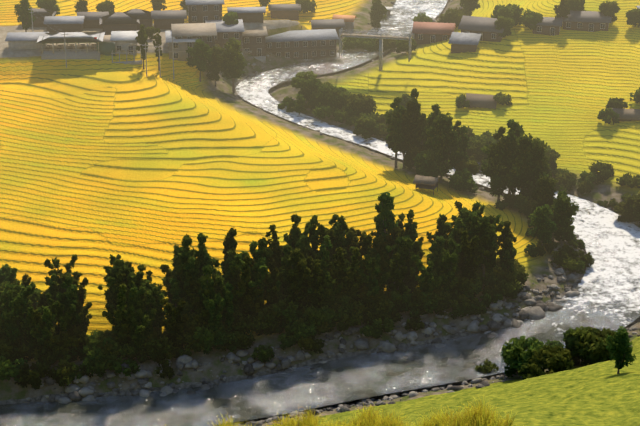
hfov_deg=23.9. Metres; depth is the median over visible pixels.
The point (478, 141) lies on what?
tree
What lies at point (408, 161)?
tree
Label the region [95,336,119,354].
tree
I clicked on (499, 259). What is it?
tree
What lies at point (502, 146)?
slim tree
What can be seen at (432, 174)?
tree
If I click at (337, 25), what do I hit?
building
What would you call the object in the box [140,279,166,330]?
bamboo tree
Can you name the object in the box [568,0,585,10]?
tree
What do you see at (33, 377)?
bush
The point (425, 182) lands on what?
field hut
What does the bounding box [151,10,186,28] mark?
building
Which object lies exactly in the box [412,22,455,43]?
building
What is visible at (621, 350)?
broad tree
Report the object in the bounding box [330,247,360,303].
bamboo tree
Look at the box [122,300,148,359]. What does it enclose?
bamboo tree
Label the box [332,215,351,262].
slim tree
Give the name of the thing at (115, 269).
slim tree
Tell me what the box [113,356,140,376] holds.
bush
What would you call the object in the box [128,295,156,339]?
bamboo tree
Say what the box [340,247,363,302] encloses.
bamboo tree
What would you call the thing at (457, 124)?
slim tree
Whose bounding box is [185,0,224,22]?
building
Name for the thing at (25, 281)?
bamboo tree
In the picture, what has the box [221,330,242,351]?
tree
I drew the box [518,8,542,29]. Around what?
tree
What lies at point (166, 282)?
bamboo tree
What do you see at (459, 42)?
building
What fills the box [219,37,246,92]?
broad tree
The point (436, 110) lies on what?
slim tree
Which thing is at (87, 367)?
bush
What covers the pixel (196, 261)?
slim tree
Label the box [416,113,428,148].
slim tree
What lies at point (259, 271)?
bamboo tree
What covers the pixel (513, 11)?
tree
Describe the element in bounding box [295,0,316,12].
tree
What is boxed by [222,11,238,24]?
tree
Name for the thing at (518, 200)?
tree
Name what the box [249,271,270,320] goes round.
bamboo tree
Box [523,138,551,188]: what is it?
broad tree
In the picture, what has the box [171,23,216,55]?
building
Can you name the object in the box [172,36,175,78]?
pole
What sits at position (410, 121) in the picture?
slim tree
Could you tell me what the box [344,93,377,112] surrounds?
bush
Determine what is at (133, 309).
bamboo tree
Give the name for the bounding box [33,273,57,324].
bamboo tree
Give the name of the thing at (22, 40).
shed
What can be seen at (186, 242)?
slim tree
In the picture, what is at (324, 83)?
tree
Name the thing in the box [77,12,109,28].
building
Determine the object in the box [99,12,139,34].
building
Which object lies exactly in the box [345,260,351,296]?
slim tree
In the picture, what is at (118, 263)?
bamboo tree
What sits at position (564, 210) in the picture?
broad tree
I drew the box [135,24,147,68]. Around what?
slim tree
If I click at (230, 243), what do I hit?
slim tree
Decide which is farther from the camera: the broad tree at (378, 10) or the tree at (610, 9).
the broad tree at (378, 10)
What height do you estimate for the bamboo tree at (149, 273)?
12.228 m
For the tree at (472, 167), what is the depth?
337.60 m
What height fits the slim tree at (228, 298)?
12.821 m
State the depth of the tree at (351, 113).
368.70 m
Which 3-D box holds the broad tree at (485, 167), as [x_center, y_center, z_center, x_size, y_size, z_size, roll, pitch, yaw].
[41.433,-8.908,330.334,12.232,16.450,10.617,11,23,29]
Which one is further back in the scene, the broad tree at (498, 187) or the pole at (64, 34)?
the pole at (64, 34)
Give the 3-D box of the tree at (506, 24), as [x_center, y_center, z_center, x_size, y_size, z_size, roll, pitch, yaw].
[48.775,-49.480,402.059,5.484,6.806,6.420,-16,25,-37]
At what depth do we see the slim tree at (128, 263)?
279.85 m
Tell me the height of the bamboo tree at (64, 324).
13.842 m
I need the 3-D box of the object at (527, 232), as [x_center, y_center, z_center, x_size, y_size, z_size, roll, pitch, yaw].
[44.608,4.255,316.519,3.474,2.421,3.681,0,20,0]
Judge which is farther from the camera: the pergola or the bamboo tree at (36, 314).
the pergola
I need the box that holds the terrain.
[0,0,639,425]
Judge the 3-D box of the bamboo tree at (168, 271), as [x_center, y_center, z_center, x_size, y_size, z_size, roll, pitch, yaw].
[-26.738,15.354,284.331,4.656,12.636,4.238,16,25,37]
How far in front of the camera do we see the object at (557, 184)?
343.81 m
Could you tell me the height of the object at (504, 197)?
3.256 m
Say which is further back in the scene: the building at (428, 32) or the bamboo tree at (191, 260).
the building at (428, 32)
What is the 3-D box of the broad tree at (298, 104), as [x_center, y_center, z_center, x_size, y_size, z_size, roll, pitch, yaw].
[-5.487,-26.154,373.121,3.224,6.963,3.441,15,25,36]
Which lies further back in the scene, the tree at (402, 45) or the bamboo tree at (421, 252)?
the tree at (402, 45)
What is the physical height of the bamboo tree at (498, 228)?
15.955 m
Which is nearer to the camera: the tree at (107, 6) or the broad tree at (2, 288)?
the broad tree at (2, 288)
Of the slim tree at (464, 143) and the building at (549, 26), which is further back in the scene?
the building at (549, 26)
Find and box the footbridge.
[339,28,411,70]
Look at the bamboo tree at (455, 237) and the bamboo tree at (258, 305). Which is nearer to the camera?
the bamboo tree at (258, 305)
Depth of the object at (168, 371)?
276.02 m
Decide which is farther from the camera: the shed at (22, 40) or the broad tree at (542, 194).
the shed at (22, 40)
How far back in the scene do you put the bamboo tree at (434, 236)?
293.41 m
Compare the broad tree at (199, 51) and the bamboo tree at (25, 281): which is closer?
the bamboo tree at (25, 281)
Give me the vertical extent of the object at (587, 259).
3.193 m
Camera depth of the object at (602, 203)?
338.08 m
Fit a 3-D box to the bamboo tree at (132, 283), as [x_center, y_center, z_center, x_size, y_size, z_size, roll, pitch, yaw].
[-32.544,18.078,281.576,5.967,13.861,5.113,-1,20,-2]
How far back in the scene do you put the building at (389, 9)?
447.40 m
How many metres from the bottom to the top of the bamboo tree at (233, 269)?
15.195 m
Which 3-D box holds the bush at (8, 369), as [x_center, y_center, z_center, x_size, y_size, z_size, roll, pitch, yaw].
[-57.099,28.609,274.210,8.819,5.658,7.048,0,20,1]
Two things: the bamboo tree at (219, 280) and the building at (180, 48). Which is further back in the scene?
the building at (180, 48)
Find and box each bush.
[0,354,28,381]
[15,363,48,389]
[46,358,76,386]
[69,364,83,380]
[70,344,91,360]
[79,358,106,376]
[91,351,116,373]
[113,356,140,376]
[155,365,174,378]
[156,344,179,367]
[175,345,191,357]
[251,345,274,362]
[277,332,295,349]
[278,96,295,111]
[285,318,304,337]
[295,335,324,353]
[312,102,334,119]
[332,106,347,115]
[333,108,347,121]
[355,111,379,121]
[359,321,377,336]
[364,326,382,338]
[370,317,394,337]
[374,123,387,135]
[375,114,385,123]
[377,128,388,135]
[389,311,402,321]
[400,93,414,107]
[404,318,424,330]
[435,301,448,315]
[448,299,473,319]
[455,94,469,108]
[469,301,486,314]
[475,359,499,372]
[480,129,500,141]
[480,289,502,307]
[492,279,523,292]
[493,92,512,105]
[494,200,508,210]
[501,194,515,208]
[501,335,545,377]
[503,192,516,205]
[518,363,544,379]
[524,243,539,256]
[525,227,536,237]
[529,345,573,372]
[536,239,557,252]
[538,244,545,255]
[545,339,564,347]
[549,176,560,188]
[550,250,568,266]
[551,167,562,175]
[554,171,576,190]
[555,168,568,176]
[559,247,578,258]
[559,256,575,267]
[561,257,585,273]
[563,326,592,365]
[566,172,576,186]
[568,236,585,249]
[568,326,615,359]
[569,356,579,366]
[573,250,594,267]
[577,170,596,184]
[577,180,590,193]
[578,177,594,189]
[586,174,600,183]
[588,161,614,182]
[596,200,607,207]
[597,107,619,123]
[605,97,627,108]
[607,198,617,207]
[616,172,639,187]
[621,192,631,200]
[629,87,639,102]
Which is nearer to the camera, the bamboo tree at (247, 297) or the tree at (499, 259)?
the bamboo tree at (247, 297)
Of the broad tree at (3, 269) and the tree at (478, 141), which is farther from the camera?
the tree at (478, 141)
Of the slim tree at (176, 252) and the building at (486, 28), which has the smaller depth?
the slim tree at (176, 252)
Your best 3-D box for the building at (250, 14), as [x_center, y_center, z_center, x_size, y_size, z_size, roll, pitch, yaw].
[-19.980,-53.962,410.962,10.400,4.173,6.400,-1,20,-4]
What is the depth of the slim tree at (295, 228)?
288.13 m
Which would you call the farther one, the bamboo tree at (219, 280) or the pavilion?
the pavilion
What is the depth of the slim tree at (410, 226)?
293.10 m
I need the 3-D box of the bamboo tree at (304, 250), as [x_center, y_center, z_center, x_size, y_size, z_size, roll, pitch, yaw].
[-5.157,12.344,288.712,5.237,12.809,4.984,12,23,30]
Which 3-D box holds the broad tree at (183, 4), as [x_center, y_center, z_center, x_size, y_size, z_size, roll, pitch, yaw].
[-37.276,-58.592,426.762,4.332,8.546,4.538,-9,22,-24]
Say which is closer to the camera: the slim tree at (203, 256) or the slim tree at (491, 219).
the slim tree at (203, 256)
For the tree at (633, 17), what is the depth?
401.96 m
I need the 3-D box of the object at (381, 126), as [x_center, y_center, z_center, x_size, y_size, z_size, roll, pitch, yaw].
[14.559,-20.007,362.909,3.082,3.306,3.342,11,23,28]
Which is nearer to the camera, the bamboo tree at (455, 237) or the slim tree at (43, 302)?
the slim tree at (43, 302)
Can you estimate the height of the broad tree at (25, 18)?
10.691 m
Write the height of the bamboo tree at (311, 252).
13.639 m
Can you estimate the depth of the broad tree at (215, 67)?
380.62 m
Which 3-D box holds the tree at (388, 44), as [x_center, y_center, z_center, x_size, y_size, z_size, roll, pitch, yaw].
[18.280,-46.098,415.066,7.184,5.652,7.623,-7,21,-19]
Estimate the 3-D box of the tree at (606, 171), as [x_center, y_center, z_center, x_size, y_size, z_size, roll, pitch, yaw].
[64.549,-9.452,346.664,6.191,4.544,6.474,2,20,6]
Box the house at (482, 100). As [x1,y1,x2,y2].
[465,93,496,108]
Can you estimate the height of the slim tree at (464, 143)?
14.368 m
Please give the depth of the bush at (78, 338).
278.02 m
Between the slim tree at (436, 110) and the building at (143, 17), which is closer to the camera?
the slim tree at (436, 110)
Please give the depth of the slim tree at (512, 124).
327.03 m
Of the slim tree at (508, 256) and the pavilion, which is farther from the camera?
the pavilion
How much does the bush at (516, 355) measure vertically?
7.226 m
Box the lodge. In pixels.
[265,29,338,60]
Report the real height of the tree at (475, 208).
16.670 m
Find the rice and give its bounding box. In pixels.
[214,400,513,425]
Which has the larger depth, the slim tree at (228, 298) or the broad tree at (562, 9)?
the broad tree at (562, 9)
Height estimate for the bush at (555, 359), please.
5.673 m
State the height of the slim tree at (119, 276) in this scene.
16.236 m
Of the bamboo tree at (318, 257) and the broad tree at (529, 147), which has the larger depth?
the broad tree at (529, 147)
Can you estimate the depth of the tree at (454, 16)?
418.73 m
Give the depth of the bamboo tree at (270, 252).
285.60 m
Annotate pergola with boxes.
[111,49,141,64]
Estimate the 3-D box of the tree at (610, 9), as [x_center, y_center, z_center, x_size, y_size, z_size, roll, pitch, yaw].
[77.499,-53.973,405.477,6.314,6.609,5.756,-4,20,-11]
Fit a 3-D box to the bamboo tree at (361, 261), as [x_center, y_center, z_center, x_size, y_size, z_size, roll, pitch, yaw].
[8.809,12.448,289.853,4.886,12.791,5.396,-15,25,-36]
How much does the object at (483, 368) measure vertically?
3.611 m
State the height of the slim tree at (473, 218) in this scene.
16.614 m
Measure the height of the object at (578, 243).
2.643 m
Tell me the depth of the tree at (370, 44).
413.52 m
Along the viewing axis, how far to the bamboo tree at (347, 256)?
289.37 m
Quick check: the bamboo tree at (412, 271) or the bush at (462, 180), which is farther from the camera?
the bush at (462, 180)
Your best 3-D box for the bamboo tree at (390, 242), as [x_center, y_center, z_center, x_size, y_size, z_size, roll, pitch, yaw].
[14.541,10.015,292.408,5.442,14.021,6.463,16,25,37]
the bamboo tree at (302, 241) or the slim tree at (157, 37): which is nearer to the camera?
the bamboo tree at (302, 241)
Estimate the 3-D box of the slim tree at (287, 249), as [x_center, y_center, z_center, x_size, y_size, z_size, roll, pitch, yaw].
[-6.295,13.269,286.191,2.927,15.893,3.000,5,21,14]
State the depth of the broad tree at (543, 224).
308.14 m
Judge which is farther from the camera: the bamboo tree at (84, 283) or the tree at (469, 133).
the tree at (469, 133)
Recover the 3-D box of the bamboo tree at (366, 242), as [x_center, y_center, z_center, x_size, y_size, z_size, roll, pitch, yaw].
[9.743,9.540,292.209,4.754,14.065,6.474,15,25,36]
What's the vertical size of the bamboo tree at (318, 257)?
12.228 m
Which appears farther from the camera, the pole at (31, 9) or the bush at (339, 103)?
the pole at (31, 9)
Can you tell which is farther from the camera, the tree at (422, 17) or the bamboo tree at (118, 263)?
the tree at (422, 17)
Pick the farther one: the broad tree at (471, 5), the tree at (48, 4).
the broad tree at (471, 5)
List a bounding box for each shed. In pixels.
[5,32,48,49]
[96,35,115,55]
[612,108,639,121]
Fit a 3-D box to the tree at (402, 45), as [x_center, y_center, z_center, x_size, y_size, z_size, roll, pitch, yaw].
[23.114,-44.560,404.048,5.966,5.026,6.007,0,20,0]
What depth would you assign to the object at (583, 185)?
342.56 m
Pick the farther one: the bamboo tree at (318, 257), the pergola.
the pergola
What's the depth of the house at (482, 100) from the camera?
374.08 m
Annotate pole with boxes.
[28,7,34,31]
[62,32,67,67]
[142,43,148,76]
[159,46,162,77]
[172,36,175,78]
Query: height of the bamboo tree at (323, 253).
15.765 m
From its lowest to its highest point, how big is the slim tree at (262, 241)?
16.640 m
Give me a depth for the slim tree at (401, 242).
289.23 m
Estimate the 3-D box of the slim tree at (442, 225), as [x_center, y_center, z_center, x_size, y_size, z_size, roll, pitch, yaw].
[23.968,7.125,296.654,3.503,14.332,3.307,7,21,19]
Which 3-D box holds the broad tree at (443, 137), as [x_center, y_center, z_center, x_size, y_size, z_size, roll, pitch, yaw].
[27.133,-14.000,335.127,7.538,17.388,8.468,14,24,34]
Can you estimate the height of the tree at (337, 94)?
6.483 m
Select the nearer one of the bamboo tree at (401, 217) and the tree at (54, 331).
the tree at (54, 331)
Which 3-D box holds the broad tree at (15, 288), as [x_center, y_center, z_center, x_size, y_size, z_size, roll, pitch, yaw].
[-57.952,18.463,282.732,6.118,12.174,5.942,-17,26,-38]
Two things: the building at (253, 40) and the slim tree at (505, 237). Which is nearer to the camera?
the slim tree at (505, 237)
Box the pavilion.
[36,32,104,59]
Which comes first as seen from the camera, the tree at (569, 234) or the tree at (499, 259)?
the tree at (499, 259)
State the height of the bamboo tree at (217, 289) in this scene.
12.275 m
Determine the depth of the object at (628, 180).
341.14 m
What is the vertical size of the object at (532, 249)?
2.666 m
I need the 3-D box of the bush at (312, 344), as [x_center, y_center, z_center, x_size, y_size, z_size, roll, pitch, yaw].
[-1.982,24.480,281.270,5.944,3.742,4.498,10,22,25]
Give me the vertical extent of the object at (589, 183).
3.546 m
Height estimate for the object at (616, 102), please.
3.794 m
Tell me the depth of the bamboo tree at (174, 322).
277.67 m
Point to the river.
(608, 296)
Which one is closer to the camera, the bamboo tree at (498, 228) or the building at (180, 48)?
the bamboo tree at (498, 228)
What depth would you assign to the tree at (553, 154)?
347.97 m
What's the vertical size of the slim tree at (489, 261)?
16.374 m
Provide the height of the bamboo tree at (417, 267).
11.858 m
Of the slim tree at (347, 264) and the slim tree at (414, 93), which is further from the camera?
the slim tree at (414, 93)
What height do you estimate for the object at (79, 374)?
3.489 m
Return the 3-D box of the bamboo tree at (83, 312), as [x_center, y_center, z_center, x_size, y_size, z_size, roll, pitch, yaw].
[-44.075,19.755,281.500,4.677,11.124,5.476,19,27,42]
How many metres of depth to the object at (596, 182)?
345.26 m
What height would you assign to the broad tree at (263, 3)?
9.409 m
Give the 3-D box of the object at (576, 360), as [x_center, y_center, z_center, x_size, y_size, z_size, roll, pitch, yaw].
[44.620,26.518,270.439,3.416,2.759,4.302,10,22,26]
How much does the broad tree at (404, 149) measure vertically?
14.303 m
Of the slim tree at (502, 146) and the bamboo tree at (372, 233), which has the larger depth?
the slim tree at (502, 146)
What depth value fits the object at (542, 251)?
308.51 m
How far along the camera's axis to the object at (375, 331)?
284.20 m
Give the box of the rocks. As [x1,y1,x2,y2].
[22,0,639,425]
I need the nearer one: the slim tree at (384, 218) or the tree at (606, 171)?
the slim tree at (384, 218)
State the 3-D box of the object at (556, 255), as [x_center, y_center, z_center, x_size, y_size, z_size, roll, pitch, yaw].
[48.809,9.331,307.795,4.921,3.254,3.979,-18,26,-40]
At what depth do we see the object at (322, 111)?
369.92 m
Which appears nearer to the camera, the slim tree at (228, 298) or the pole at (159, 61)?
the slim tree at (228, 298)
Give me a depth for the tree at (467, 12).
424.56 m
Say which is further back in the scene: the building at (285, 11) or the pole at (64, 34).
the building at (285, 11)
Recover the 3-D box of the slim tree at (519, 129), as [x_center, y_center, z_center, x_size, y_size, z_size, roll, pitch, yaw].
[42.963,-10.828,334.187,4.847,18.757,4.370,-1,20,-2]
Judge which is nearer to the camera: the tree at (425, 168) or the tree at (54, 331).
the tree at (54, 331)
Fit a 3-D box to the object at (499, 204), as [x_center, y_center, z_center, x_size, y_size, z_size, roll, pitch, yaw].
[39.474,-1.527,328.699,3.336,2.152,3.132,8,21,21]
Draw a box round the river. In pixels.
[0,0,639,425]
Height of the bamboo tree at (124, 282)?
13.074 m
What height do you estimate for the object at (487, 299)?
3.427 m
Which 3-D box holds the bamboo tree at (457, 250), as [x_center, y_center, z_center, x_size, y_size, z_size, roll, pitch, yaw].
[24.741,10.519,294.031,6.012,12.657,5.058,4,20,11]
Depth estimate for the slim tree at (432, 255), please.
291.56 m
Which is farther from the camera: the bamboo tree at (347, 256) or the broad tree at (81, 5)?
the broad tree at (81, 5)
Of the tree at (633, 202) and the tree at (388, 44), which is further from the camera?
the tree at (388, 44)
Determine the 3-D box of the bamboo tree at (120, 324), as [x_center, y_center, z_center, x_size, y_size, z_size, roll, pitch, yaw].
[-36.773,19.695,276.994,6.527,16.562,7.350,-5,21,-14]
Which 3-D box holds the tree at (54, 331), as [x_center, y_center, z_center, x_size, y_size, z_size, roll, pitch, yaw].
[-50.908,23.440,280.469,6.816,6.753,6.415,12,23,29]
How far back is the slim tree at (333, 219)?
291.19 m
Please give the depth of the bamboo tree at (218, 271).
283.56 m
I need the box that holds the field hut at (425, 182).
[413,175,440,194]
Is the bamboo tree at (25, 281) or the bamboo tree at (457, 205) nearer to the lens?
the bamboo tree at (25, 281)
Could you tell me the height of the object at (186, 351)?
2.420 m
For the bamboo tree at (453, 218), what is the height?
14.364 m
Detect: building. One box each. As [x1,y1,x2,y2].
[19,8,56,26]
[43,16,84,32]
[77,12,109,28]
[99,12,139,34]
[110,31,137,54]
[124,9,152,29]
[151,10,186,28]
[165,31,196,61]
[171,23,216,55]
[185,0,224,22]
[205,19,244,54]
[227,7,265,22]
[242,26,267,62]
[268,4,300,19]
[309,19,344,37]
[332,14,356,31]
[383,7,392,15]
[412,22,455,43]
[448,32,480,52]
[458,15,503,41]
[530,17,562,35]
[561,10,611,31]
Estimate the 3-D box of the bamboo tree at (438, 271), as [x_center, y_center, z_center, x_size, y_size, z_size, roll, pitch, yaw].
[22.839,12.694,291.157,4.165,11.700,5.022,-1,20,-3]
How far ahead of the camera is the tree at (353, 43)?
413.97 m
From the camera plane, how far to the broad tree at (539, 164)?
325.61 m
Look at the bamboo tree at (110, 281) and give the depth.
280.36 m
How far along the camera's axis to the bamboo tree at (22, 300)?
278.44 m
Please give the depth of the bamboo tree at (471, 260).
290.85 m
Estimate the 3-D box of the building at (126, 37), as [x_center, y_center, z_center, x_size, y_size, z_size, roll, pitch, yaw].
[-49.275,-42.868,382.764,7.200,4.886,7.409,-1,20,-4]
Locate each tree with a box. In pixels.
[0,264,16,282]
[0,266,17,293]
[0,281,11,305]
[0,281,20,316]
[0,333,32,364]
[3,282,36,345]
[6,274,31,308]
[14,0,35,31]
[21,282,41,306]
[27,309,51,341]
[30,305,56,354]
[32,324,58,350]
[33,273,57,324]
[35,0,59,15]
[36,293,49,319]
[43,254,82,297]
[46,293,75,348]
[56,275,81,326]
[59,272,88,305]
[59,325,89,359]
[74,0,87,12]
[76,293,91,332]
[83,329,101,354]
[87,344,108,363]
[94,329,115,342]
[95,0,114,13]
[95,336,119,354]
[97,254,134,317]
[102,283,135,358]
[103,275,127,302]
[105,266,120,316]
[109,286,144,309]
[112,271,128,309]
[113,259,156,292]
[119,304,137,336]
[122,261,131,291]
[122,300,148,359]
[127,279,158,310]
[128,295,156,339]
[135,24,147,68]
[135,270,162,308]
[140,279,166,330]
[144,26,155,38]
[150,0,166,10]
[153,27,162,70]
[153,327,161,332]
[159,299,189,348]
[160,245,181,303]
[162,264,184,310]
[173,247,183,276]
[176,234,199,297]
[180,0,187,18]
[180,256,203,293]
[186,39,213,81]
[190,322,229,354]
[192,257,201,284]
[196,233,213,277]
[198,264,214,301]
[198,272,232,321]
[203,283,225,349]
[205,45,226,86]
[205,254,243,290]
[213,267,228,288]
[215,249,243,324]
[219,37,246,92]
[220,252,243,288]
[221,282,233,329]
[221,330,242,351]
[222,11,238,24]
[222,228,237,273]
[224,254,259,318]
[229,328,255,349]
[238,241,267,308]
[241,250,273,274]
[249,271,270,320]
[253,237,270,306]
[258,0,269,13]
[263,257,281,305]
[264,224,291,268]
[271,238,286,299]
[279,244,291,295]
[283,222,312,258]
[289,214,302,249]
[289,246,309,257]
[289,247,324,307]
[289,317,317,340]
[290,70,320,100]
[293,93,305,114]
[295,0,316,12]
[304,235,332,270]
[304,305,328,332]
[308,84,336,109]
[308,215,321,252]
[308,230,337,261]
[310,82,332,92]
[313,253,337,271]
[316,223,342,259]
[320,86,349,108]
[326,90,343,108]
[326,214,338,246]
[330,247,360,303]
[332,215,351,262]
[335,245,351,266]
[338,224,366,266]
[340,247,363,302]
[342,33,367,50]
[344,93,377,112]
[344,98,359,116]
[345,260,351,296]
[349,246,382,274]
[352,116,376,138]
[358,34,378,51]
[360,233,383,260]
[369,0,388,27]
[370,227,393,284]
[374,34,396,51]
[374,192,397,245]
[380,235,409,290]
[381,226,405,269]
[384,97,404,167]
[387,112,422,167]
[390,213,404,235]
[394,236,411,281]
[396,36,417,52]
[403,145,425,169]
[404,100,418,168]
[404,209,417,248]
[404,237,422,292]
[406,88,420,167]
[410,236,424,258]
[411,245,419,292]
[412,12,432,21]
[412,254,441,313]
[413,148,438,176]
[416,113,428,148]
[424,103,440,150]
[424,159,455,177]
[425,112,462,182]
[426,224,457,263]
[426,241,439,272]
[427,252,450,291]
[429,234,455,252]
[433,236,461,273]
[435,213,448,237]
[437,8,463,28]
[437,252,458,292]
[445,238,455,272]
[446,207,470,243]
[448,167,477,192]
[448,222,471,272]
[449,7,471,15]
[449,120,463,170]
[454,200,468,217]
[455,126,469,163]
[455,159,478,179]
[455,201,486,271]
[456,126,474,136]
[457,224,489,280]
[459,0,480,12]
[465,143,482,168]
[465,211,503,249]
[468,135,497,157]
[468,213,478,256]
[477,215,497,291]
[481,137,531,194]
[488,161,510,200]
[489,126,508,199]
[489,215,496,234]
[491,3,523,25]
[492,215,500,229]
[494,15,514,37]
[496,221,516,269]
[496,257,519,268]
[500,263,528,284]
[501,239,516,271]
[505,131,543,199]
[506,119,518,190]
[507,125,524,194]
[513,193,531,212]
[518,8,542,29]
[520,155,549,188]
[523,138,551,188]
[528,204,557,245]
[531,175,558,214]
[545,146,559,172]
[548,188,579,244]
[553,0,569,17]
[554,222,575,240]
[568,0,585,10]
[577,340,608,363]
[598,0,620,21]
[606,326,635,373]
[614,201,634,222]
[625,8,639,26]
[625,191,639,220]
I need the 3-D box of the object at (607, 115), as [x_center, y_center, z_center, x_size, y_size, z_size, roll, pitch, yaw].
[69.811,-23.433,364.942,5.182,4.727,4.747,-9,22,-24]
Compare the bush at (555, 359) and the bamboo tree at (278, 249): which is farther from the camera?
the bamboo tree at (278, 249)
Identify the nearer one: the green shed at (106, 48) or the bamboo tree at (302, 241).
the bamboo tree at (302, 241)
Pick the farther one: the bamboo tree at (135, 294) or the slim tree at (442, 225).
the slim tree at (442, 225)
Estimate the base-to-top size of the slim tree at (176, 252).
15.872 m
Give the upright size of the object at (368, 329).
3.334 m
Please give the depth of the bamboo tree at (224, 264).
284.90 m
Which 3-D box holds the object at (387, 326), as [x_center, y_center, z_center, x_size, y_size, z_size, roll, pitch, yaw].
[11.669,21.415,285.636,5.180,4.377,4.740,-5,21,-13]
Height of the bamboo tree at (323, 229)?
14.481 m
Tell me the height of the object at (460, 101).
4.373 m
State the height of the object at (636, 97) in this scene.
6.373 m

